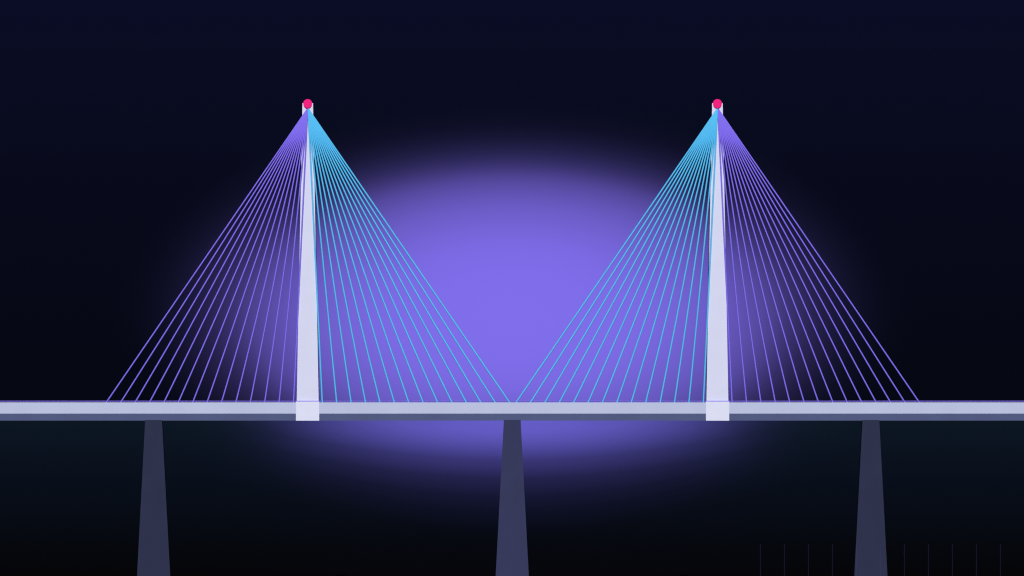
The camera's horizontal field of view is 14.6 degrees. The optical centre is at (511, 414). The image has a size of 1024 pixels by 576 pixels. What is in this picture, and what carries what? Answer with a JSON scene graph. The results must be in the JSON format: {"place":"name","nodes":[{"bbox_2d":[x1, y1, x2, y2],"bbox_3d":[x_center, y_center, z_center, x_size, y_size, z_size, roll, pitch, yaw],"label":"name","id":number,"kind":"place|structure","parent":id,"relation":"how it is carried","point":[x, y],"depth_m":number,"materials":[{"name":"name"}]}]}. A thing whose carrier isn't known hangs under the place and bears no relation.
{"place":"outdoors","nodes":[
{"label":"outdoors","id":0,"kind":"place"},
{"bbox_2d":[0,421,1023,575],"bbox_3d":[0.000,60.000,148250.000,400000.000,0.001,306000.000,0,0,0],"label":"water","id":1,"kind":"structure","parent":0,"point":[422,498],"depth_m":2888.11,"materials":[{"name":"black liquid"}]},
{"bbox_2d":[0,99,1023,575],"bbox_3d":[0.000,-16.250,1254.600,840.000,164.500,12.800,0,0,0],"label":"cable stayed bridge","id":2,"kind":"structure","parent":1,"relation":"on","point":[716,135],"depth_m":1249.11,"materials":[{"name":"white paint"}]},
{"bbox_2d":[0,0,1023,400],"label":"sky","id":3,"kind":"structure","parent":0,"point":[512,149],"materials":[{"name":"black"}]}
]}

